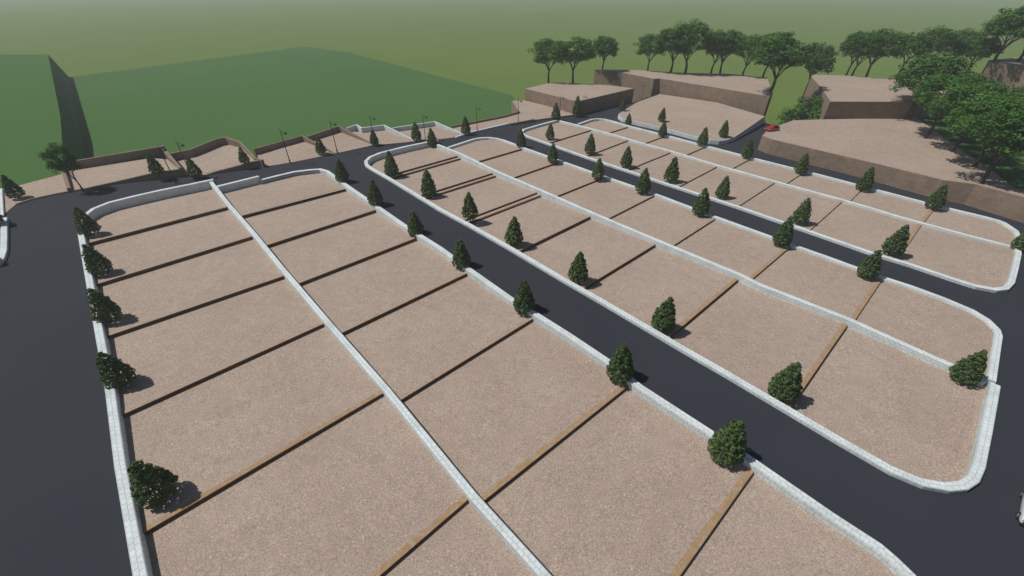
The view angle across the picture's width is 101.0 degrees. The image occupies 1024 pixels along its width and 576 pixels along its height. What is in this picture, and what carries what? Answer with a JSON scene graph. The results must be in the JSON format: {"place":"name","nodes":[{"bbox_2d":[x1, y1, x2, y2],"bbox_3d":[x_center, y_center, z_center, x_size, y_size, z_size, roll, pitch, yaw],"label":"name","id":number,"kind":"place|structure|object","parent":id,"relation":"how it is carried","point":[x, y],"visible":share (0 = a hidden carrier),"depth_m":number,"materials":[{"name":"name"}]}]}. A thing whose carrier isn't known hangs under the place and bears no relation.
{"place":"outdoors","nodes":[
{"label":"outdoors","id":0,"kind":"place"},
{"bbox_2d":[0,54,62,210],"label":"grass field","id":1,"kind":"structure","parent":0,"point":[30,124],"depth_m":137.52,"materials":[{"name":"plant"}]},
{"bbox_2d":[3,174,67,212],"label":"gravel lot","id":2,"kind":"structure","parent":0,"point":[47,186],"depth_m":89.81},
{"bbox_2d":[48,55,84,170],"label":"grass bank","id":3,"kind":"structure","parent":0,"point":[72,140],"depth_m":159.47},
{"bbox_2d":[68,158,177,189],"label":"gravel lot","id":4,"kind":"structure","parent":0,"point":[90,177],"depth_m":95.94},
{"bbox_2d":[87,189,225,241],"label":"gravel lot","id":5,"kind":"structure","parent":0,"point":[139,216],"depth_m":82.65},
{"bbox_2d":[87,206,227,245],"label":"divider wall","id":6,"kind":"structure","parent":5,"relation":"on","point":[147,228],"depth_m":77.36,"materials":[{"name":"brown brick"}]},
{"bbox_2d":[90,210,249,281],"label":"gravel lot","id":7,"kind":"structure","parent":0,"point":[131,253],"depth_m":72.94,"materials":[{"name":"gravel"}]},
{"bbox_2d":[81,244,112,275],"bbox_3d":[-62.531,-3.985,63.437,3.077,6.068,3.344,-14,38,-19],"label":"conical shrub","id":8,"kind":"object","parent":7,"relation":"on","point":[93,258],"visible":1,"depth_m":62.89,"materials":[{"name":"green plant"}]},
{"bbox_2d":[96,235,252,286],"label":"divider wall","id":9,"kind":"structure","parent":7,"relation":"on","point":[163,264],"depth_m":67.58,"materials":[{"name":"brown brick"}]},
{"bbox_2d":[98,239,281,333],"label":"gravel lot","id":10,"kind":"structure","parent":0,"point":[140,298],"depth_m":63.18,"materials":[{"name":"gravel"}]},
{"bbox_2d":[85,288,121,323],"bbox_3d":[-52.855,2.511,54.452,3.170,6.146,3.159,-30,46,-35],"label":"conical shrub","id":11,"kind":"object","parent":10,"relation":"on","point":[104,308],"visible":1,"depth_m":53.95,"materials":[{"name":"green plant"}]},
{"bbox_2d":[106,274,284,338],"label":"divider wall","id":12,"kind":"structure","parent":10,"relation":"on","point":[187,309],"depth_m":58.05,"materials":[{"name":"brown brick"}]},
{"bbox_2d":[109,279,321,411],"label":"gravel lot","id":13,"kind":"structure","parent":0,"point":[163,356],"depth_m":53.43,"materials":[{"name":"gravel"}]},
{"bbox_2d":[95,351,136,388],"bbox_3d":[-43.181,9.047,45.801,3.140,5.867,3.204,7,37,10],"label":"conical shrub","id":14,"kind":"object","parent":13,"relation":"on","point":[105,361],"visible":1,"depth_m":45.37,"materials":[{"name":"green plant"}]},
{"bbox_2d":[121,322,323,417],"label":"divider wall","id":15,"kind":"structure","parent":13,"relation":"on","point":[181,388],"depth_m":48.52,"materials":[{"name":"brown wood"}]},
{"bbox_2d":[177,144,254,174],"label":"gravel lot","id":16,"kind":"structure","parent":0,"point":[220,157],"depth_m":102.59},
{"bbox_2d":[124,326,379,531],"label":"gravel lot","id":17,"kind":"structure","parent":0,"point":[202,437],"depth_m":44.02,"materials":[{"name":"gravel"}]},
{"bbox_2d":[127,460,178,509],"bbox_3d":[-30.357,16.348,35.507,3.290,5.969,3.027,-26,43,-31],"label":"conical shrub","id":18,"kind":"object","parent":17,"relation":"on","point":[148,478],"visible":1,"depth_m":34.92,"materials":[{"name":"green plant"}]},
{"bbox_2d":[142,390,383,534],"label":"divider wall","id":19,"kind":"structure","parent":17,"relation":"on","point":[194,502],"depth_m":38.94,"materials":[{"name":"brown wood"}]},
{"bbox_2d":[222,173,344,214],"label":"gravel lot","id":20,"kind":"structure","parent":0,"point":[257,197],"depth_m":90.06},
{"bbox_2d":[69,47,515,158],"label":"grass field","id":21,"kind":"structure","parent":0,"point":[251,102],"depth_m":199.91,"materials":[{"name":"plant"}]},
{"bbox_2d":[70,145,166,170],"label":"retaining wall","id":22,"kind":"structure","parent":21,"relation":"on","point":[129,156],"depth_m":100.75,"materials":[{"name":"brown stone"}]},
{"bbox_2d":[170,137,264,175],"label":"retaining wall","id":23,"kind":"structure","parent":21,"relation":"on","point":[203,148],"depth_m":106.30,"materials":[{"name":"brown stone"}]},
{"bbox_2d":[257,141,334,166],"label":"gravel lot","id":24,"kind":"structure","parent":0,"point":[300,151],"depth_m":107.47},
{"bbox_2d":[146,396,463,575],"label":"gravel lot","id":25,"kind":"structure","parent":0,"point":[369,489],"depth_m":35.92,"materials":[{"name":"gravel"}]},
{"bbox_2d":[369,495,467,575],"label":"divider wall","id":26,"kind":"structure","parent":25,"relation":"on","point":[415,541],"depth_m":33.97,"materials":[{"name":"brown brick"}]},
{"bbox_2d":[244,190,373,243],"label":"gravel lot","id":27,"kind":"structure","parent":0,"point":[281,223],"depth_m":81.16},
{"bbox_2d":[269,213,413,281],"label":"gravel lot","id":28,"kind":"structure","parent":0,"point":[307,256],"depth_m":72.02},
{"bbox_2d":[298,237,416,285],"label":"divider wall","id":29,"kind":"structure","parent":28,"relation":"on","point":[349,264],"depth_m":67.45,"materials":[{"name":"brown brick"}]},
{"bbox_2d":[313,132,370,152],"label":"gravel lot","id":30,"kind":"structure","parent":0,"point":[344,142],"depth_m":114.94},
{"bbox_2d":[301,241,463,330],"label":"gravel lot","id":31,"kind":"structure","parent":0,"point":[350,296],"depth_m":63.03,"materials":[{"name":"gravel"}]},
{"bbox_2d":[340,272,466,334],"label":"divider wall","id":32,"kind":"structure","parent":31,"relation":"on","point":[355,326],"depth_m":58.50,"materials":[{"name":"brown brick"}]},
{"bbox_2d":[370,147,454,174],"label":"gravel lot","id":33,"kind":"structure","parent":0,"point":[410,159],"depth_m":107.39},
{"bbox_2d":[344,276,528,396],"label":"gravel lot","id":34,"kind":"structure","parent":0,"point":[404,349],"depth_m":54.11,"materials":[{"name":"gravel"}]},
{"bbox_2d":[398,317,532,401],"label":"divider wall","id":35,"kind":"structure","parent":34,"relation":"on","point":[450,368],"depth_m":49.73,"materials":[{"name":"brown brick"}]},
{"bbox_2d":[394,160,490,194],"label":"gravel lot","id":36,"kind":"structure","parent":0,"point":[448,174],"depth_m":98.25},
{"bbox_2d":[383,502,533,575],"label":"gravel lot","id":37,"kind":"structure","parent":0,"point":[465,540],"depth_m":33.27,"materials":[{"name":"gravel"}]},
{"bbox_2d":[427,177,533,218],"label":"gravel lot","id":38,"kind":"structure","parent":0,"point":[490,193],"depth_m":88.91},
{"bbox_2d":[452,140,518,159],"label":"gravel lot","id":39,"kind":"structure","parent":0,"point":[479,150],"depth_m":111.57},
{"bbox_2d":[0,97,1023,575],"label":"road","id":40,"kind":"structure","parent":0,"point":[60,509],"depth_m":45.11,"materials":[{"name":"asphalt"}]},
{"bbox_2d":[37,142,84,190],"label":"broadleaf tree","id":41,"kind":"object","parent":40,"relation":"on","point":[63,167],"visible":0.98,"depth_m":84.45,"materials":[{"name":"green plant"}]},
{"bbox_2d":[15,168,183,204],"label":"retaining wall","id":42,"kind":"structure","parent":40,"relation":"on","point":[176,173],"depth_m":93.18,"materials":[{"name":"brown stone"}]},
{"bbox_2d":[78,179,215,575],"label":"boundary wall","id":43,"kind":"structure","parent":40,"relation":"on","point":[139,556],"depth_m":41.93,"materials":[{"name":"concrete"}]},
{"bbox_2d":[209,181,551,575],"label":"boundary wall","id":44,"kind":"structure","parent":40,"relation":"on","point":[513,542],"depth_m":41.93,"materials":[{"name":"concrete"}]},
{"bbox_2d":[259,168,915,575],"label":"boundary wall","id":45,"kind":"structure","parent":40,"relation":"on","point":[845,528],"depth_m":43.20,"materials":[{"name":"concrete"}]},
{"bbox_2d":[364,140,1000,493],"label":"boundary wall","id":46,"kind":"structure","parent":40,"relation":"on","point":[973,475],"depth_m":44.23,"materials":[{"name":"concrete"}]},
{"bbox_2d":[618,115,764,144],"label":"boundary wall","id":47,"kind":"structure","parent":40,"relation":"on","point":[756,124],"depth_m":121.94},
{"bbox_2d":[447,137,1002,385],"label":"boundary wall","id":48,"kind":"structure","parent":40,"relation":"on","point":[993,364],"depth_m":65.64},
{"bbox_2d":[522,120,1021,292],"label":"boundary wall","id":49,"kind":"structure","parent":40,"relation":"on","point":[1010,282],"depth_m":71.17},
{"bbox_2d":[559,120,1013,248],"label":"boundary wall","id":50,"kind":"structure","parent":40,"relation":"on","point":[830,197],"depth_m":88.37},
{"bbox_2d":[577,118,1019,236],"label":"boundary wall","id":51,"kind":"structure","parent":40,"relation":"on","point":[1016,233],"depth_m":94.76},
{"bbox_2d":[0,0,1023,125],"bbox_3d":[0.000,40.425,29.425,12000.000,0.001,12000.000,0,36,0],"label":"terrain","id":52,"kind":"structure","parent":0,"point":[486,44],"depth_m":533.60,"materials":[{"name":"green plant"}]},
{"bbox_2d":[525,83,633,115],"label":"retaining wall","id":53,"kind":"structure","parent":52,"relation":"on","point":[603,102],"depth_m":146.31,"materials":[{"name":"concrete"}]},
{"bbox_2d":[526,83,632,100],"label":"gravel terrace","id":54,"kind":"structure","parent":53,"relation":"on","point":[571,91],"depth_m":151.59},
{"bbox_2d":[526,37,569,82],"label":"broadleaf tree","id":55,"kind":"object","parent":54,"relation":"on","point":[547,45],"visible":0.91,"depth_m":156.99,"materials":[{"name":"green plant"}]},
{"bbox_2d":[556,36,596,82],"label":"broadleaf tree","id":56,"kind":"object","parent":54,"relation":"on","point":[577,55],"visible":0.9,"depth_m":155.54,"materials":[{"name":"green plant"}]},
{"bbox_2d":[594,69,772,118],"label":"retaining wall","id":57,"kind":"structure","parent":52,"relation":"on","point":[754,103],"depth_m":155.76,"materials":[{"name":"concrete"}]},
{"bbox_2d":[597,69,771,95],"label":"gravel terrace","id":58,"kind":"structure","parent":57,"relation":"on","point":[751,84],"depth_m":158.84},
{"bbox_2d":[652,25,704,71],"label":"broadleaf tree","id":59,"kind":"object","parent":58,"relation":"on","point":[669,33],"visible":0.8,"depth_m":163.49,"materials":[{"name":"green plant"}]},
{"bbox_2d":[660,18,720,72],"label":"broadleaf tree","id":60,"kind":"object","parent":58,"relation":"on","point":[703,29],"visible":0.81,"depth_m":160.14,"materials":[{"name":"green plant"}]},
{"bbox_2d":[745,31,822,92],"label":"broadleaf tree","id":61,"kind":"object","parent":52,"relation":"on","point":[768,53],"visible":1,"depth_m":130.82,"materials":[{"name":"green plant"}]},
{"bbox_2d":[775,95,823,125],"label":"broadleaf tree","id":62,"kind":"object","parent":52,"relation":"on","point":[814,104],"visible":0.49,"depth_m":130.31,"materials":[{"name":"green plant"}]},
{"bbox_2d":[799,76,950,119],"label":"retaining wall","id":63,"kind":"structure","parent":52,"relation":"on","point":[859,110],"depth_m":121.73,"materials":[{"name":"brown stone"}]},
{"bbox_2d":[812,75,991,101],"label":"gravel terrace","id":64,"kind":"structure","parent":63,"relation":"on","point":[848,88],"depth_m":133.23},
{"bbox_2d":[859,28,914,76],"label":"broadleaf tree","id":65,"kind":"object","parent":64,"relation":"on","point":[893,38],"visible":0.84,"depth_m":143.45,"materials":[{"name":"green plant"}]},
{"bbox_2d":[889,31,938,77],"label":"broadleaf tree","id":66,"kind":"object","parent":64,"relation":"on","point":[920,47],"visible":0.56,"depth_m":148.31,"materials":[{"name":"green plant"}]},
{"bbox_2d":[757,119,1023,222],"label":"retaining wall","id":67,"kind":"structure","parent":52,"relation":"on","point":[998,202],"depth_m":88.69,"materials":[{"name":"brown stone"}]},
{"bbox_2d":[763,118,1023,196],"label":"gravel terrace","id":68,"kind":"structure","parent":67,"relation":"on","point":[906,144],"depth_m":102.52,"materials":[{"name":"gravel"}]},
{"bbox_2d":[888,51,986,119],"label":"broadleaf tree","id":69,"kind":"object","parent":68,"relation":"on","point":[910,74],"visible":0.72,"depth_m":113.55,"materials":[{"name":"green plant"}]},
{"bbox_2d":[909,70,997,134],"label":"broadleaf tree","id":70,"kind":"object","parent":68,"relation":"on","point":[923,94],"visible":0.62,"depth_m":102.15,"materials":[{"name":"green plant"}]},
{"bbox_2d":[925,80,1023,151],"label":"broadleaf tree","id":71,"kind":"object","parent":68,"relation":"on","point":[970,90],"visible":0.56,"depth_m":93.00,"materials":[{"name":"green plant"}]},
{"bbox_2d":[942,93,1023,166],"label":"broadleaf tree","id":72,"kind":"object","parent":68,"relation":"on","point":[988,103],"visible":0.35,"depth_m":85.91,"materials":[{"name":"green plant"}]},
{"bbox_2d":[951,100,1023,182],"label":"broadleaf tree","id":73,"kind":"object","parent":68,"relation":"on","point":[1008,118],"visible":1,"depth_m":76.82,"materials":[{"name":"green plant"}]},
{"bbox_2d":[981,57,1023,91],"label":"retaining wall","id":74,"kind":"structure","parent":52,"relation":"on","point":[1011,76],"depth_m":142.79,"materials":[{"name":"brown stone"}]},
{"bbox_2d":[990,57,1023,65],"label":"gravel terrace","id":75,"kind":"structure","parent":74,"relation":"on","point":[1010,61],"depth_m":147.04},
{"bbox_2d":[954,36,1004,69],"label":"broadleaf tree","id":76,"kind":"object","parent":75,"relation":"on","point":[978,50],"visible":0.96,"depth_m":147.26,"materials":[{"name":"green plant"}]},
{"bbox_2d":[980,6,1023,62],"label":"broadleaf tree","id":77,"kind":"object","parent":75,"relation":"on","point":[994,29],"visible":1,"depth_m":138.81,"materials":[{"name":"green plant"}]},
{"bbox_2d":[402,321,622,495],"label":"gravel lot","id":78,"kind":"structure","parent":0,"point":[489,418],"depth_m":45.21,"materials":[{"name":"gravel"}]},
{"bbox_2d":[480,384,627,501],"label":"divider wall","id":79,"kind":"structure","parent":78,"relation":"on","point":[492,491],"depth_m":40.67,"materials":[{"name":"brown wood"}]},
{"bbox_2d":[605,343,633,384],"bbox_3d":[11.965,8.319,46.330,3.096,6.106,3.365,18,40,23],"label":"conical shrub","id":80,"kind":"object","parent":78,"relation":"on","point":[621,359],"visible":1,"depth_m":45.64,"materials":[{"name":"green plant"}]},
{"bbox_2d":[453,100,572,135],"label":"gravel lot","id":81,"kind":"structure","parent":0,"point":[528,110],"depth_m":137.98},
{"bbox_2d":[481,150,553,176],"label":"gravel lot","id":82,"kind":"structure","parent":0,"point":[516,163],"depth_m":103.15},
{"bbox_2d":[472,197,587,248],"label":"gravel lot","id":83,"kind":"structure","parent":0,"point":[539,218],"depth_m":79.82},
{"bbox_2d":[516,163,595,194],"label":"gravel lot","id":84,"kind":"structure","parent":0,"point":[556,179],"depth_m":94.92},
{"bbox_2d":[524,122,588,141],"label":"gravel lot","id":85,"kind":"structure","parent":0,"point":[561,130],"depth_m":124.58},
{"bbox_2d":[522,219,651,285],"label":"gravel lot","id":86,"kind":"structure","parent":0,"point":[602,248],"depth_m":71.26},
{"bbox_2d":[551,131,624,154],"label":"gravel lot","id":87,"kind":"structure","parent":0,"point":[577,143],"depth_m":116.63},
{"bbox_2d":[560,179,650,216],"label":"gravel lot","id":88,"kind":"structure","parent":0,"point":[604,198],"depth_m":86.76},
{"bbox_2d":[485,389,750,575],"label":"gravel lot","id":89,"kind":"structure","parent":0,"point":[627,482],"depth_m":36.92,"materials":[{"name":"gravel"}]},
{"bbox_2d":[669,468,753,575],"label":"divider wall","id":90,"kind":"structure","parent":89,"relation":"on","point":[692,551],"depth_m":34.67,"materials":[{"name":"brown brick"}]},
{"bbox_2d":[707,418,746,465],"bbox_3d":[19.825,14.044,38.411,3.193,6.295,3.469,-17,39,-22],"label":"conical shrub","id":91,"kind":"object","parent":89,"relation":"on","point":[731,436],"visible":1,"depth_m":37.67,"materials":[{"name":"green plant"}]},
{"bbox_2d":[588,142,666,168],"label":"gravel lot","id":92,"kind":"structure","parent":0,"point":[639,154],"depth_m":108.48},
{"bbox_2d":[586,247,733,334],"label":"gravel lot","id":93,"kind":"structure","parent":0,"point":[643,286],"depth_m":62.65,"materials":[{"name":"gravel"}]},
{"bbox_2d":[650,296,675,332],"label":"conical shrub","id":94,"kind":"object","parent":93,"relation":"on","point":[664,313],"visible":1,"depth_m":52.52,"materials":[{"name":"green plant"}]},
{"bbox_2d":[611,197,712,243],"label":"gravel lot","id":95,"kind":"structure","parent":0,"point":[663,220],"depth_m":78.53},
{"bbox_2d":[630,154,713,185],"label":"gravel lot","id":96,"kind":"structure","parent":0,"point":[687,167],"depth_m":100.34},
{"bbox_2d":[619,94,763,139],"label":"gravel terrace","id":97,"kind":"structure","parent":0,"point":[695,117],"depth_m":132.46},
{"bbox_2d":[688,148,747,168],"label":"gravel lot","id":98,"kind":"structure","parent":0,"point":[719,158],"depth_m":106.25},
{"bbox_2d":[681,168,773,204],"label":"gravel lot","id":99,"kind":"structure","parent":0,"point":[743,187],"depth_m":92.09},
{"bbox_2d":[675,220,785,276],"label":"gravel lot","id":100,"kind":"structure","parent":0,"point":[746,253],"depth_m":70.40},
{"bbox_2d":[671,282,841,403],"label":"gravel lot","id":101,"kind":"structure","parent":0,"point":[756,338],"depth_m":53.84,"materials":[{"name":"gravel"}]},
{"bbox_2d":[767,361,802,402],"bbox_3d":[28.946,9.920,44.355,3.085,6.002,3.096,25,43,30],"label":"conical shrub","id":102,"kind":"object","parent":101,"relation":"on","point":[788,379],"visible":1,"depth_m":43.67,"materials":[{"name":"green plant"}]},
{"bbox_2d":[734,160,797,182],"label":"gravel lot","id":103,"kind":"structure","parent":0,"point":[776,173],"depth_m":98.71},
{"bbox_2d":[681,474,895,575],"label":"gravel lot","id":104,"kind":"structure","parent":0,"point":[762,528],"depth_m":33.65,"materials":[{"name":"gravel"}]},
{"bbox_2d":[741,184,837,228],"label":"gravel lot","id":105,"kind":"structure","parent":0,"point":[779,202],"depth_m":84.42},
{"bbox_2d":[753,248,876,317],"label":"gravel lot","id":106,"kind":"structure","parent":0,"point":[835,287],"depth_m":62.42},
{"bbox_2d":[797,42,839,96],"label":"broadleaf tree","id":107,"kind":"object","parent":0,"point":[827,54],"visible":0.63,"depth_m":165.59,"materials":[{"name":"green plant"}]},
{"bbox_2d":[788,174,857,199],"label":"gravel lot","id":108,"kind":"structure","parent":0,"point":[828,187],"depth_m":91.43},
{"bbox_2d":[811,203,916,257],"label":"gravel lot","id":109,"kind":"structure","parent":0,"point":[869,230],"depth_m":76.33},
{"bbox_2d":[791,327,985,481],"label":"gravel lot","id":110,"kind":"structure","parent":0,"point":[896,408],"depth_m":44.76,"materials":[{"name":"gravel"}]},
{"bbox_2d":[437,144,986,386],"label":"boundary wall","id":111,"kind":"structure","parent":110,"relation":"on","point":[891,341],"depth_m":63.22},
{"bbox_2d":[948,349,987,386],"bbox_3d":[50.281,8.732,46.386,2.914,5.444,2.973,6,36,8],"label":"conical shrub","id":112,"kind":"object","parent":110,"relation":"on","point":[975,364],"visible":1,"depth_m":45.89,"materials":[{"name":"green plant"}]},
{"bbox_2d":[851,190,929,220],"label":"gravel lot","id":113,"kind":"structure","parent":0,"point":[903,207],"depth_m":83.94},
{"bbox_2d":[856,281,992,378],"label":"gravel lot","id":114,"kind":"structure","parent":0,"point":[943,330],"depth_m":54.74,"materials":[{"name":"gravel"}]},
{"bbox_2d":[910,25,967,76],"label":"broadleaf tree","id":115,"kind":"object","parent":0,"point":[949,35],"visible":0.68,"depth_m":150.23,"materials":[{"name":"green plant"}]},
{"bbox_2d":[899,226,1013,287],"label":"gravel lot","id":116,"kind":"structure","parent":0,"point":[976,262],"depth_m":67.96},
{"bbox_2d":[924,209,1014,244],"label":"gravel lot","id":117,"kind":"structure","parent":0,"point":[981,228],"depth_m":76.67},
{"bbox_2d":[918,101,1023,189],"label":"grass field","id":118,"kind":"structure","parent":0,"point":[1009,170],"depth_m":97.35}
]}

